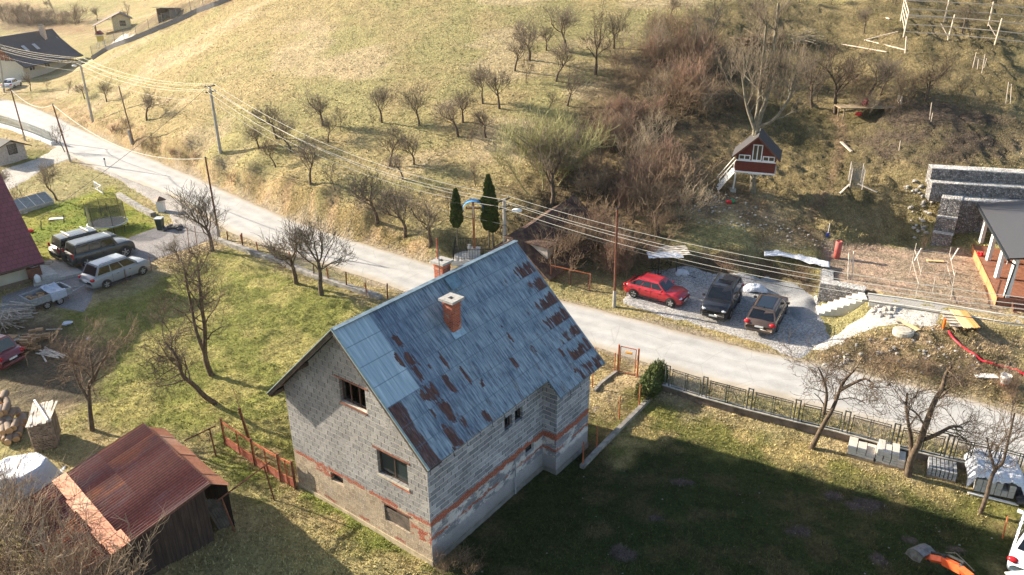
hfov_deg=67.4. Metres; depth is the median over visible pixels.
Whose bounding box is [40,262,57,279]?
concrete block
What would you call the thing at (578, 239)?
bare shrub
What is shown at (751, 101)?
bare shrub
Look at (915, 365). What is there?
bare shrub
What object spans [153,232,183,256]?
bare tree
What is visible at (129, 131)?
timber post
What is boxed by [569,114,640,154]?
bare shrub
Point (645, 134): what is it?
bare shrub
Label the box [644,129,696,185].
bare shrub
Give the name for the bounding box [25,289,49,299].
firewood heap
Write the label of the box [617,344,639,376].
garden gate
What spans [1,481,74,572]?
bare shrub
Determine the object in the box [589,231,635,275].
bare shrub
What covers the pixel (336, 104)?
meadow grass
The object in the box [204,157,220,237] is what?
telephone pole
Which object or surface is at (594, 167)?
bare shrub
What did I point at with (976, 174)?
gabion wall
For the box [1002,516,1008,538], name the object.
marker stake
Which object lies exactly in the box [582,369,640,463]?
fence
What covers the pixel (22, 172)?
side road
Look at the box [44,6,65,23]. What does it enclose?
bare shrub
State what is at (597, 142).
willow shrub
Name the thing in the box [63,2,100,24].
bare shrub
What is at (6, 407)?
log
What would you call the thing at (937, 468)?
stone pallet
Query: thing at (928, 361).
bare shrub
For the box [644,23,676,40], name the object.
bare shrub
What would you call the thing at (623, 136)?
bare shrub
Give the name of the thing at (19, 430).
log
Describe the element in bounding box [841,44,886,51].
timber beam
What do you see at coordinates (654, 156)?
bare shrub
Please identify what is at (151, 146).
bare shrub
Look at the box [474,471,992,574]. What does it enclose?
loose stones
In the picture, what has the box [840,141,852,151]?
timber beam
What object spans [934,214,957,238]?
gabion wall
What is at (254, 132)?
bare tree
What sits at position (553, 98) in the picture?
bare tree
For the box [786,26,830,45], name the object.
brush heap
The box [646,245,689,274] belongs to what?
junk canopy
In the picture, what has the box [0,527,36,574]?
bare shrub
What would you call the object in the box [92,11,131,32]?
garden hut
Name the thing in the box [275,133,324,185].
bare tree
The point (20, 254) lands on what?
purple roofed house
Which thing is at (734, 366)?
road
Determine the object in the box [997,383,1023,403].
bare shrub
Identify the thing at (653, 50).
bare shrub
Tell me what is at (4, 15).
bare shrub
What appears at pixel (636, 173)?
bare shrub
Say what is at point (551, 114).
willow shrub
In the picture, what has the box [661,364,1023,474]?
garden fence
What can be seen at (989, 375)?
white board
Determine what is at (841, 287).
gabion wall
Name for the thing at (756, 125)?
bare tree
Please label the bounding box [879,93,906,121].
bare shrub
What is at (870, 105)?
bare shrub
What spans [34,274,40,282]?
gas bottle
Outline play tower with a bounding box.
[94,30,106,46]
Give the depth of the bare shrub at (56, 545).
26.89 m
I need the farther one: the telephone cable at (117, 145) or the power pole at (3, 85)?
the power pole at (3, 85)
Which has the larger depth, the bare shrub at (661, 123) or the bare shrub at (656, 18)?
the bare shrub at (656, 18)
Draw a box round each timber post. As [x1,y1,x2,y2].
[118,86,133,144]
[232,388,250,437]
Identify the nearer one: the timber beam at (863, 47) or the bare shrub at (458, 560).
the bare shrub at (458, 560)
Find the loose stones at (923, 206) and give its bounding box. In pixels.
[903,179,933,238]
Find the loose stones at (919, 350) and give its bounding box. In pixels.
[839,307,978,373]
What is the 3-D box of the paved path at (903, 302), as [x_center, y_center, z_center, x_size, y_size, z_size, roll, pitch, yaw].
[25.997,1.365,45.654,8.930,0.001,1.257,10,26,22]
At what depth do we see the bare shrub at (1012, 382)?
39.71 m
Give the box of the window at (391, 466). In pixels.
[379,451,407,484]
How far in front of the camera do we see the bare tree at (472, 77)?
73.15 m
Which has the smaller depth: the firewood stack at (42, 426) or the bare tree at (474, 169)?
the firewood stack at (42, 426)
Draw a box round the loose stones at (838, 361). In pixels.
[821,351,848,368]
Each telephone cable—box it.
[54,105,202,158]
[207,158,566,208]
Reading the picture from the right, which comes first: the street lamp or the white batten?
the white batten
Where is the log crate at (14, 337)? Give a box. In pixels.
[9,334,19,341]
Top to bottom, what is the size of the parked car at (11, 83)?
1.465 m
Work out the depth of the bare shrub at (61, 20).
191.66 m
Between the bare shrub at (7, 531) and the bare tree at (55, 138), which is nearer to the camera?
the bare shrub at (7, 531)
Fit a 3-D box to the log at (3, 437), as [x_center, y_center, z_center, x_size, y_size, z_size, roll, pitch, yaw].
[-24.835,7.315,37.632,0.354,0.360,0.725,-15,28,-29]
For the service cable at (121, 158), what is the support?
attached to the power pole at (216, 125)
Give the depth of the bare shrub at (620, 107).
68.33 m
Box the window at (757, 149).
[752,144,762,160]
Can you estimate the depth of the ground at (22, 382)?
57.79 m
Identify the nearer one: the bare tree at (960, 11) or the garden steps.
the garden steps
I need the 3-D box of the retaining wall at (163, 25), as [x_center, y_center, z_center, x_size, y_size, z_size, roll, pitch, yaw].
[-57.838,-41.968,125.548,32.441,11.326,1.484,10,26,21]
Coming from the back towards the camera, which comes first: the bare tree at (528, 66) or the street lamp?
the bare tree at (528, 66)
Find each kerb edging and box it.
[867,293,1023,317]
[868,300,1023,326]
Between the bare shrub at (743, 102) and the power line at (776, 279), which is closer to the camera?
the power line at (776, 279)
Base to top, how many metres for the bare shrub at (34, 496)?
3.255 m
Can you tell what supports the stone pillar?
on the ground at (22, 382)
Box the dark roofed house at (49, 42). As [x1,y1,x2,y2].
[0,24,82,81]
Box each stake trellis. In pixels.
[972,52,986,72]
[1005,82,1011,103]
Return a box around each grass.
[0,0,1023,292]
[75,0,1023,405]
[667,372,965,456]
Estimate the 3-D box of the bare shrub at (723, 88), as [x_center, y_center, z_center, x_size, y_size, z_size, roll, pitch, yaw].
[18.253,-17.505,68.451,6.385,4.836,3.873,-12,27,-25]
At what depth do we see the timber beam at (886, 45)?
75.82 m
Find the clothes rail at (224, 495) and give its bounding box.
[215,462,274,532]
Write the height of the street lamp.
0.299 m
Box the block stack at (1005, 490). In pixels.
[972,477,1016,498]
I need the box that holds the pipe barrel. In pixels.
[833,240,842,258]
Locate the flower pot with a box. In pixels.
[977,251,983,256]
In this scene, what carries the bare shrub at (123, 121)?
on the ground at (22, 382)
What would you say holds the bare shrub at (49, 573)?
on the ground at (22, 382)
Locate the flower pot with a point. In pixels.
(981, 253)
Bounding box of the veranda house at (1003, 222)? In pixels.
[972,201,1023,313]
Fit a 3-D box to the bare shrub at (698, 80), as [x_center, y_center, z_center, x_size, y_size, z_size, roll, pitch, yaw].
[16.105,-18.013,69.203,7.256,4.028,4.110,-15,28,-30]
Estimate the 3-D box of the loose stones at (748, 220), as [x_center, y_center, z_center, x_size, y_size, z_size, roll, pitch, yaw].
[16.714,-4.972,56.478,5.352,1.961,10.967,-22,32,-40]
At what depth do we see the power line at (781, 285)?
42.90 m
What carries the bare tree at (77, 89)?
on the ground at (22, 382)
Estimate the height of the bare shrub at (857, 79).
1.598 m
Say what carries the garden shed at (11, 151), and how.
on the ground at (22, 382)
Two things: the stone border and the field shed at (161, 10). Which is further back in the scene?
the field shed at (161, 10)
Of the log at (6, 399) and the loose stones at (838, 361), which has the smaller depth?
the log at (6, 399)
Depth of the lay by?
72.93 m
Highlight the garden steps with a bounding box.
[816,292,867,316]
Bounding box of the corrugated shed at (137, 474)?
[10,423,234,574]
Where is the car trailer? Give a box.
[19,282,84,308]
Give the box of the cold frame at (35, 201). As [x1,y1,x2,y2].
[14,191,53,213]
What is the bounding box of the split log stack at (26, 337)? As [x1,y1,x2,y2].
[15,327,49,349]
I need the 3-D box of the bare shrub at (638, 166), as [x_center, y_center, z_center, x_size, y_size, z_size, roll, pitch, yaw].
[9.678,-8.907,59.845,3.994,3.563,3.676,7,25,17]
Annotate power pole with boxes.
[0,44,5,92]
[75,57,93,122]
[204,83,221,153]
[498,195,509,242]
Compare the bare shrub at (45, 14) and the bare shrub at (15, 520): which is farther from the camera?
the bare shrub at (45, 14)
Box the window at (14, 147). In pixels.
[6,143,17,154]
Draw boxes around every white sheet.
[48,217,64,219]
[1005,570,1023,574]
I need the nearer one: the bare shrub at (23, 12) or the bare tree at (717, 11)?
the bare tree at (717, 11)
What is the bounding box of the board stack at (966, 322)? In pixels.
[940,309,980,332]
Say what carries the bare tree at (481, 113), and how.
on the ground at (22, 382)
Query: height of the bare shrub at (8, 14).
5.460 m
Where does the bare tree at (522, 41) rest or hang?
on the ground at (22, 382)
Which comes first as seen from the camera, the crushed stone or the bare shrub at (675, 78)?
the crushed stone
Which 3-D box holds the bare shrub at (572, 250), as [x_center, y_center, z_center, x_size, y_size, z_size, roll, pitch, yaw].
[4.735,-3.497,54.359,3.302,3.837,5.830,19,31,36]
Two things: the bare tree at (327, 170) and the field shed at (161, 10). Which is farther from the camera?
the field shed at (161, 10)
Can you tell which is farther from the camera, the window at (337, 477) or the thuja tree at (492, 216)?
the thuja tree at (492, 216)
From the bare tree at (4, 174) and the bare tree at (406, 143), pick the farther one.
the bare tree at (4, 174)
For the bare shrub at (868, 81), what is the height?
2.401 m
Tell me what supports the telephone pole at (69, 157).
on the ground at (22, 382)
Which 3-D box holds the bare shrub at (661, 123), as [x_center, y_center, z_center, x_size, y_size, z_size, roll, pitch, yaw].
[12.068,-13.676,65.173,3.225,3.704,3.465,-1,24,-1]
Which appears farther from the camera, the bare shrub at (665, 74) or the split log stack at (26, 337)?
the bare shrub at (665, 74)
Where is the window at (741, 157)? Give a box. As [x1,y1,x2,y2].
[739,154,750,159]
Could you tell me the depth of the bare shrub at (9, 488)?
30.76 m
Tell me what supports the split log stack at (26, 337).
on the ground at (22, 382)
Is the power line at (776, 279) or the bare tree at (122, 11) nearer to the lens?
the power line at (776, 279)
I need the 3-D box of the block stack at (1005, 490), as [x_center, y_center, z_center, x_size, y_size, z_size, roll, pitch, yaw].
[21.216,8.497,33.897,1.502,0.778,1.480,10,26,21]
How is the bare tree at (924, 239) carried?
on the ground at (22, 382)
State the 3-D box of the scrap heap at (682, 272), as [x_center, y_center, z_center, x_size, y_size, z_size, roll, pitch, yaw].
[11.170,-1.339,53.365,3.323,1.126,1.987,6,25,14]
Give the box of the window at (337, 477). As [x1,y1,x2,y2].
[333,473,342,482]
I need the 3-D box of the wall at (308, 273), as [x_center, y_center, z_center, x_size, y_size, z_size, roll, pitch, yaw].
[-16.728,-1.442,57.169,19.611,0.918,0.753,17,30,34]
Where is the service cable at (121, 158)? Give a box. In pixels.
[37,86,208,219]
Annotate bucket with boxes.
[1000,373,1012,385]
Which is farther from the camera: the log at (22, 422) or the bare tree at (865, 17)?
the bare tree at (865, 17)
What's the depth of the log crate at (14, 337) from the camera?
46.25 m
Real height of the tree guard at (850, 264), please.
1.953 m
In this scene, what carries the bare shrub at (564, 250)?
on the ground at (22, 382)
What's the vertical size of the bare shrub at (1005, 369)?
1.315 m
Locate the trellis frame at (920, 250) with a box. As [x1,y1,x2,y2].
[909,243,958,298]
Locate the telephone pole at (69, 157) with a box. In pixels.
[52,103,71,161]
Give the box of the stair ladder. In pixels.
[716,157,735,190]
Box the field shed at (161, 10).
[152,7,180,22]
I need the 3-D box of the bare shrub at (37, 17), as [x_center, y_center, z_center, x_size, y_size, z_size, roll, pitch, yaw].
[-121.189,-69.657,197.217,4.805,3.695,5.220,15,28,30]
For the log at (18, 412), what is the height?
0.330 m
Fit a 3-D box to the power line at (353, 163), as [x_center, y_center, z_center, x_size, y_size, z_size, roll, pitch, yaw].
[-14.732,-12.548,65.125,37.919,4.307,0.028,19,31,36]
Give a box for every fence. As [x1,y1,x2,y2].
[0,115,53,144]
[90,0,215,53]
[219,418,296,489]
[226,231,387,298]
[550,265,590,289]
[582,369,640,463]
[592,347,615,386]
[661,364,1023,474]
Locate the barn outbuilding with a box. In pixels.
[505,224,565,258]
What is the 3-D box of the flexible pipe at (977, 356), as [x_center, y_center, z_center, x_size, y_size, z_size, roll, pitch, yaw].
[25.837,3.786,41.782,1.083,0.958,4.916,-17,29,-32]
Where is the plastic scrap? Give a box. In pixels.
[62,321,72,325]
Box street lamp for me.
[506,208,521,212]
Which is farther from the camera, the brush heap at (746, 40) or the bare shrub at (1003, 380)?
the brush heap at (746, 40)
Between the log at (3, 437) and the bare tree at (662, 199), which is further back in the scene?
the bare tree at (662, 199)
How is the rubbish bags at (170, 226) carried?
on the ground at (22, 382)
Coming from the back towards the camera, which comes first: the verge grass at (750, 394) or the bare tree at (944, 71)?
the bare tree at (944, 71)
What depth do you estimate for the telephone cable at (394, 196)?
53.95 m
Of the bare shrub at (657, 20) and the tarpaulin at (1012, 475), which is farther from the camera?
the bare shrub at (657, 20)
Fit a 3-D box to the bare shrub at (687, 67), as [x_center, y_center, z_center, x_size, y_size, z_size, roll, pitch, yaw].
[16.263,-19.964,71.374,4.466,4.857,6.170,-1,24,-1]
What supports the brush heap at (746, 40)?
on the ground at (22, 382)
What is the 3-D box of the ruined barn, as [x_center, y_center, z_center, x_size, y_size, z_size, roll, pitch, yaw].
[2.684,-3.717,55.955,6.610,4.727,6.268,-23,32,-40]
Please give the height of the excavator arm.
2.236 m
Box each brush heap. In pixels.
[727,30,772,46]
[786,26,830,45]
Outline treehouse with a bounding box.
[730,128,781,192]
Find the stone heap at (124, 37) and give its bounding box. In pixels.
[113,32,133,42]
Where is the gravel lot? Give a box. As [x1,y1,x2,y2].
[623,266,829,357]
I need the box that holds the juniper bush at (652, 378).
[634,358,670,401]
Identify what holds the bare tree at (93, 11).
on the ground at (22, 382)
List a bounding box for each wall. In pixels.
[91,0,230,59]
[212,235,382,299]
[580,396,652,468]
[593,370,617,391]
[817,268,833,300]
[817,278,866,302]
[925,164,1023,184]
[925,179,1023,201]
[930,230,953,246]
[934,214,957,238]
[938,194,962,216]
[945,196,1023,233]
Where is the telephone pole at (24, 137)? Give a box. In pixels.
[10,89,25,140]
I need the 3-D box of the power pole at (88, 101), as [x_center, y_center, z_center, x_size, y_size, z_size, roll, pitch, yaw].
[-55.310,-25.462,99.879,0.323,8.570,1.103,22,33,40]
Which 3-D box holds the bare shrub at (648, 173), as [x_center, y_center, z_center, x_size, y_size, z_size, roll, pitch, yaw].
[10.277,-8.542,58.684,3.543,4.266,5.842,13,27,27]
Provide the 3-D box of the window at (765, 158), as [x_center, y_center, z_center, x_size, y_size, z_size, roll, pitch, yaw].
[19.026,-9.515,56.910,0.835,0.400,0.308,1,24,2]
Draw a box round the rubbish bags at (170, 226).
[161,224,182,231]
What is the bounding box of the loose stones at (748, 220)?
[679,189,821,247]
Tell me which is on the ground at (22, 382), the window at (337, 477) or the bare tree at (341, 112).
the bare tree at (341, 112)
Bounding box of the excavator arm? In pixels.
[905,543,974,574]
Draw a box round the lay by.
[82,163,215,232]
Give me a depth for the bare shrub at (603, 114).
67.79 m
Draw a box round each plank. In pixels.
[897,319,920,330]
[926,259,943,261]
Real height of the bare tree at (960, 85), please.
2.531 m
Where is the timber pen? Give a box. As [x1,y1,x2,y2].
[900,0,1023,44]
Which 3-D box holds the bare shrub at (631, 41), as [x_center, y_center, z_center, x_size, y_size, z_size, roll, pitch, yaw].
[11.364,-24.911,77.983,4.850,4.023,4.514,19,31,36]
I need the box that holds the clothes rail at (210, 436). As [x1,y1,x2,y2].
[184,425,216,456]
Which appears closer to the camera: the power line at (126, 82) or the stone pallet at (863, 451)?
the stone pallet at (863, 451)
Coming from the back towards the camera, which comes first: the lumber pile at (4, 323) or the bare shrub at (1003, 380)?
the lumber pile at (4, 323)
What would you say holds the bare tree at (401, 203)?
on the ground at (22, 382)
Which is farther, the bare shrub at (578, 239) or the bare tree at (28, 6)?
the bare tree at (28, 6)
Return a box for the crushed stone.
[756,276,816,322]
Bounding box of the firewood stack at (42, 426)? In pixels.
[25,399,60,451]
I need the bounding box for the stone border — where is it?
[115,192,155,216]
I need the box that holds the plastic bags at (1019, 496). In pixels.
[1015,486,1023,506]
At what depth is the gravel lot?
48.31 m
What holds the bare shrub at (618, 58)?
on the ground at (22, 382)
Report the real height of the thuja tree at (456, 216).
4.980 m
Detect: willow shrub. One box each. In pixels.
[483,107,624,194]
[501,104,573,173]
[532,114,621,176]
[539,104,579,134]
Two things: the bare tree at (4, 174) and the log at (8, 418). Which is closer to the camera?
the log at (8, 418)
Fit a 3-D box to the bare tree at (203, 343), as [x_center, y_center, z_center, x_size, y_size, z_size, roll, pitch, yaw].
[-16.573,0.294,41.672,5.442,10.097,5.422,10,26,21]
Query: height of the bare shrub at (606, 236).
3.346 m
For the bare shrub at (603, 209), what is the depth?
56.09 m
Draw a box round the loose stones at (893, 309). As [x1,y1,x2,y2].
[868,304,898,317]
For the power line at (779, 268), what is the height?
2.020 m
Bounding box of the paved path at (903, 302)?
[868,295,1021,323]
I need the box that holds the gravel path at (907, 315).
[813,307,938,349]
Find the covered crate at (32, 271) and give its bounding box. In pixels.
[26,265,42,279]
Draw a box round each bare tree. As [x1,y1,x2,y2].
[0,165,11,182]
[3,1,26,22]
[8,181,32,199]
[16,0,33,18]
[20,73,32,90]
[20,311,147,433]
[35,156,59,200]
[44,117,68,151]
[71,3,77,24]
[71,83,89,98]
[89,5,97,20]
[96,76,114,101]
[121,1,130,14]
[127,279,217,412]
[140,86,172,120]
[146,199,256,376]
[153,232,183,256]
[157,179,226,250]
[225,116,266,148]
[249,98,282,138]
[250,213,326,284]
[258,133,281,167]
[271,109,299,151]
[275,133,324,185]
[277,203,368,295]
[281,81,333,123]
[315,111,342,142]
[316,154,339,190]
[325,162,389,223]
[327,100,347,130]
[364,78,405,122]
[370,174,418,237]
[374,118,410,164]
[376,181,448,247]
[379,151,404,179]
[392,80,434,125]
[394,131,421,164]
[427,96,462,136]
[443,189,460,212]
[452,81,482,122]
[460,122,478,141]
[462,58,490,103]
[467,158,481,185]
[468,107,495,137]
[473,63,515,108]
[496,104,593,206]
[501,26,543,70]
[506,10,543,60]
[513,52,538,77]
[537,20,561,50]
[540,0,582,47]
[545,36,579,81]
[546,87,560,108]
[554,63,591,105]
[570,162,613,207]
[577,0,620,75]
[604,5,635,48]
[608,164,706,237]
[627,178,651,223]
[670,0,689,12]
[685,1,707,64]
[697,0,835,193]
[700,0,732,64]
[773,325,936,449]
[789,37,841,107]
[806,30,877,114]
[811,68,837,100]
[854,6,875,33]
[866,45,909,97]
[867,343,1019,481]
[869,57,903,96]
[894,62,921,110]
[917,43,963,100]
[921,233,938,255]
[952,75,978,102]
[954,2,986,32]
[970,362,1023,514]
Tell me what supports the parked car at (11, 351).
on the ground at (22, 382)
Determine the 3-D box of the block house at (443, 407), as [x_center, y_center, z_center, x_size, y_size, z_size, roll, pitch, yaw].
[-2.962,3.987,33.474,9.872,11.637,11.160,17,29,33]
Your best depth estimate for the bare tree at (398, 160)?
64.21 m
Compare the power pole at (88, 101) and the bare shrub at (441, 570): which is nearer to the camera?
the bare shrub at (441, 570)
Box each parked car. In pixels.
[0,78,21,87]
[0,334,25,369]
[47,226,117,259]
[60,231,134,266]
[78,253,150,288]
[623,272,689,307]
[700,273,744,319]
[744,293,789,333]
[1006,509,1023,570]
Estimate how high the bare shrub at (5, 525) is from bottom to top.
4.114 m
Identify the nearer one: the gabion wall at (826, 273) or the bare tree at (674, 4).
the gabion wall at (826, 273)
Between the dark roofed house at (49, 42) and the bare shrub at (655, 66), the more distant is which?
the dark roofed house at (49, 42)
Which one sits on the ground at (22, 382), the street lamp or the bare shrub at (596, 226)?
the bare shrub at (596, 226)
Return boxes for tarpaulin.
[0,452,65,508]
[39,282,66,301]
[743,283,767,292]
[764,250,829,266]
[964,448,1023,493]
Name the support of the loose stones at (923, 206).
on the ground at (22, 382)
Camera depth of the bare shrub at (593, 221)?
55.36 m
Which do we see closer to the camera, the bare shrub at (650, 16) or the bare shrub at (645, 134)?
the bare shrub at (645, 134)
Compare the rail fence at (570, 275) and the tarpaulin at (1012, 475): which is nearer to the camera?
the tarpaulin at (1012, 475)
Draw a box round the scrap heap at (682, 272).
[648,258,695,277]
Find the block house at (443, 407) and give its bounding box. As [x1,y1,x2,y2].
[266,239,604,565]
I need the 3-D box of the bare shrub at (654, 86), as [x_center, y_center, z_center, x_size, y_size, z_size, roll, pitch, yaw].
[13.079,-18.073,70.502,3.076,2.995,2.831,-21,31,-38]
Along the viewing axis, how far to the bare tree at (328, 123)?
72.04 m
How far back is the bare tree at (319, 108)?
73.76 m
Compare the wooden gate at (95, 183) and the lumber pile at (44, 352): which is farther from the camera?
the wooden gate at (95, 183)
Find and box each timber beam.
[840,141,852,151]
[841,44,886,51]
[864,31,897,40]
[866,40,904,49]
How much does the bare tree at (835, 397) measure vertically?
6.871 m
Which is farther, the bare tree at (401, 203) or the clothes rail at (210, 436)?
the bare tree at (401, 203)
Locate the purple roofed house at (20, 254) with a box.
[0,174,44,290]
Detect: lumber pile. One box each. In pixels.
[0,301,37,323]
[0,307,31,332]
[35,347,64,361]
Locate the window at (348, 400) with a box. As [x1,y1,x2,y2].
[342,380,365,409]
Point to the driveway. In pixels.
(79, 299)
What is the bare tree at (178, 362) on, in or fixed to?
on the ground at (22, 382)
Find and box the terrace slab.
[33,259,81,286]
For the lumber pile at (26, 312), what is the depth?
50.34 m
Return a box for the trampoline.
[83,197,127,232]
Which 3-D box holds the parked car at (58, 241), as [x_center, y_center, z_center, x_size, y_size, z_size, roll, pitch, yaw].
[-33.608,-3.641,60.339,2.280,2.025,4.795,19,31,37]
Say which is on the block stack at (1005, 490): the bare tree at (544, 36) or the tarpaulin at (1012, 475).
the tarpaulin at (1012, 475)
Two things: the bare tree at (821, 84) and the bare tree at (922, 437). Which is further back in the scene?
the bare tree at (821, 84)
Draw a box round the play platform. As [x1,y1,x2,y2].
[834,95,902,118]
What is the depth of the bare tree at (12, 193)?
70.52 m
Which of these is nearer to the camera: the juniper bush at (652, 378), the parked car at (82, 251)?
the juniper bush at (652, 378)
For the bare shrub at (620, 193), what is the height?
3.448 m
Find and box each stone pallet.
[846,436,876,462]
[874,439,905,470]
[926,456,956,483]
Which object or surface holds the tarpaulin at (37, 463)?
on the ground at (22, 382)
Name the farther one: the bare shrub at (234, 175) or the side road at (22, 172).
the side road at (22, 172)
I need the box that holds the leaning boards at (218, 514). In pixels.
[206,498,235,529]
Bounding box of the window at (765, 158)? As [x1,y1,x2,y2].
[762,156,774,161]
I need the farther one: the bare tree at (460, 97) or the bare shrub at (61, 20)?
the bare shrub at (61, 20)
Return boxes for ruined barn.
[487,195,603,280]
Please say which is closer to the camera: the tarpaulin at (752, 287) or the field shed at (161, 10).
the tarpaulin at (752, 287)
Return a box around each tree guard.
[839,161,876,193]
[846,251,854,279]
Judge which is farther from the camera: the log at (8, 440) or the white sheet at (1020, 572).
the log at (8, 440)
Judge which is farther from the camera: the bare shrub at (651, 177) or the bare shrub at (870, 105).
the bare shrub at (870, 105)
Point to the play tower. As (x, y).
(99, 35)
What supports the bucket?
on the ground at (22, 382)
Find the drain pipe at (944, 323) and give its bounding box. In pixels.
[942,318,946,328]
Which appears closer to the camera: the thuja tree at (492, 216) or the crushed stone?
the crushed stone
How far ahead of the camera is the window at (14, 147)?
85.44 m
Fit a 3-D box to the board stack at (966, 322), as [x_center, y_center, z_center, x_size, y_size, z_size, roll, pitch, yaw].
[25.795,1.888,44.069,1.550,0.398,2.449,4,25,9]
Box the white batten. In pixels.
[967,491,1018,505]
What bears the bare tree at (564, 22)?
on the ground at (22, 382)
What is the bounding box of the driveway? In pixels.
[1,223,220,317]
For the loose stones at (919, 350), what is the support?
on the ground at (22, 382)
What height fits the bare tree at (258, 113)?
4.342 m
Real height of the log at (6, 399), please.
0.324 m
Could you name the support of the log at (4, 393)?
on the log
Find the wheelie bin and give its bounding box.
[153,216,164,229]
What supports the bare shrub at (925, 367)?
on the ground at (22, 382)
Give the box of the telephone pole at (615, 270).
[612,207,618,307]
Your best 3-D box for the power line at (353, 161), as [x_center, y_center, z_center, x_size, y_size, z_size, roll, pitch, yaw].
[-15.338,-12.801,64.278,37.919,4.242,0.028,19,31,36]
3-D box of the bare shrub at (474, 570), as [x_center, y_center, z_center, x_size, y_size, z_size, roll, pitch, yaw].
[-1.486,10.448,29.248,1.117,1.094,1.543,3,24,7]
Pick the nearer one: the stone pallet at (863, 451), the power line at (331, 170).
the stone pallet at (863, 451)
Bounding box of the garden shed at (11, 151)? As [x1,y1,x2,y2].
[0,138,31,165]
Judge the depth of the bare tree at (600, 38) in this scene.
74.41 m
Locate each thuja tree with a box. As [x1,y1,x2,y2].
[449,187,463,249]
[478,173,498,248]
[484,184,499,247]
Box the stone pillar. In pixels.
[153,196,165,212]
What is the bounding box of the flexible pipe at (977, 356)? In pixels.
[948,330,1023,374]
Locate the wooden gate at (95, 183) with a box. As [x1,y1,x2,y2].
[93,180,103,194]
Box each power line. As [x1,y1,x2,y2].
[77,63,176,90]
[84,58,194,83]
[84,62,213,89]
[207,86,497,198]
[207,91,498,206]
[214,102,499,223]
[216,85,505,195]
[216,90,507,203]
[500,199,1023,304]
[502,207,1023,316]
[505,211,1023,324]
[509,196,1023,297]
[511,204,1023,309]
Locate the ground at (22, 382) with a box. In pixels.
[0,0,1023,574]
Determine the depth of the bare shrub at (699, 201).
55.34 m
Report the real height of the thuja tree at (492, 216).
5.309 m
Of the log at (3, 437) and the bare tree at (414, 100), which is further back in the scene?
the bare tree at (414, 100)
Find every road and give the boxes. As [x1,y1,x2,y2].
[0,100,1023,464]
[2,147,74,189]
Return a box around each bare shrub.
[0,2,14,20]
[0,4,22,23]
[0,446,98,540]
[0,454,69,574]
[0,458,44,510]
[0,470,74,537]
[0,476,83,574]
[0,487,24,573]
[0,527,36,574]
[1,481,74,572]
[6,491,164,574]
[7,472,107,574]
[10,11,32,22]
[10,515,148,574]
[12,507,114,574]
[13,3,38,20]
[13,5,49,25]
[29,10,50,23]
[31,8,68,23]
[35,6,61,21]
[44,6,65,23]
[49,8,72,24]
[57,12,78,22]
[57,502,169,574]
[60,9,70,23]
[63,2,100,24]
[105,122,117,132]
[116,115,130,128]
[135,138,146,147]
[143,142,156,152]
[189,150,201,164]
[222,171,237,181]
[420,553,452,573]
[432,538,486,573]
[460,548,486,574]
[530,219,584,274]
[549,214,606,266]
[553,219,607,248]
[555,210,614,260]
[559,193,640,232]
[567,137,639,198]
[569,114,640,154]
[575,102,628,132]
[578,212,621,251]
[579,209,612,247]
[581,223,644,278]
[589,208,621,249]
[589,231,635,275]
[593,222,631,274]
[595,22,648,62]
[595,106,641,137]
[596,117,636,155]
[598,45,648,79]
[598,216,632,251]
[599,91,637,115]
[600,105,663,151]
[600,107,643,128]
[600,114,643,151]
[600,220,650,271]
[600,229,638,280]
[602,171,639,210]
[603,100,647,144]
[604,91,634,120]
[606,64,651,93]
[615,148,656,188]
[616,126,671,167]
[616,146,681,202]
[618,105,636,127]
[621,8,671,42]
[621,142,733,206]
[622,97,685,126]
[624,118,664,157]
[624,136,663,175]
[625,148,666,199]
[628,51,685,88]
[631,198,684,242]
[632,155,670,195]
[633,88,674,124]
[634,106,677,145]
[634,231,661,269]
[635,76,672,106]
[636,12,674,62]
[639,16,682,43]
[639,24,669,64]
[643,9,669,29]
[644,5,704,38]
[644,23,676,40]
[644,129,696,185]
[644,135,691,180]
[645,58,735,105]
[648,173,725,227]
[649,62,689,96]
[651,23,700,67]
[655,48,708,102]
[661,29,698,65]
[661,74,718,114]
[662,1,709,43]
[663,66,718,109]
[668,41,730,78]
[668,47,709,98]
[671,22,705,50]
[675,155,714,189]
[685,21,728,65]
[686,77,721,115]
[693,67,747,117]
[717,62,735,75]
[731,92,754,110]
[734,93,767,119]
[772,87,781,109]
[832,82,879,110]
[847,73,870,87]
[847,92,866,111]
[849,89,887,111]
[857,87,884,116]
[859,69,877,88]
[876,351,901,370]
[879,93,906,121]
[883,80,915,105]
[897,69,947,98]
[901,93,910,108]
[908,357,932,374]
[914,355,937,371]
[917,356,939,373]
[990,362,1023,385]
[992,370,1011,388]
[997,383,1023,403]
[1003,372,1023,391]
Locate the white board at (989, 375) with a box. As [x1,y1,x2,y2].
[975,373,998,378]
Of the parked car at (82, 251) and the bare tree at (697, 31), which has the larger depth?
the bare tree at (697, 31)
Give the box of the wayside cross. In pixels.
[452,199,494,265]
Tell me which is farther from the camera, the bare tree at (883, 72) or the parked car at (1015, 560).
the bare tree at (883, 72)
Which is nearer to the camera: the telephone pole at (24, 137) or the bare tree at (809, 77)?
the bare tree at (809, 77)
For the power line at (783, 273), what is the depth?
43.08 m
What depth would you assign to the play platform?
66.16 m
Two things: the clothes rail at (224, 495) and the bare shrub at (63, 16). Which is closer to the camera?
the clothes rail at (224, 495)
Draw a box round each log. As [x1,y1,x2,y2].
[0,390,9,402]
[0,404,3,417]
[0,423,5,435]
[1,434,6,442]
[2,402,10,415]
[3,397,11,405]
[4,421,12,433]
[4,433,12,445]
[5,415,12,421]
[7,407,16,417]
[10,418,19,430]
[12,431,19,441]
[14,407,21,417]
[15,425,22,436]
[18,417,24,428]
[19,413,26,423]

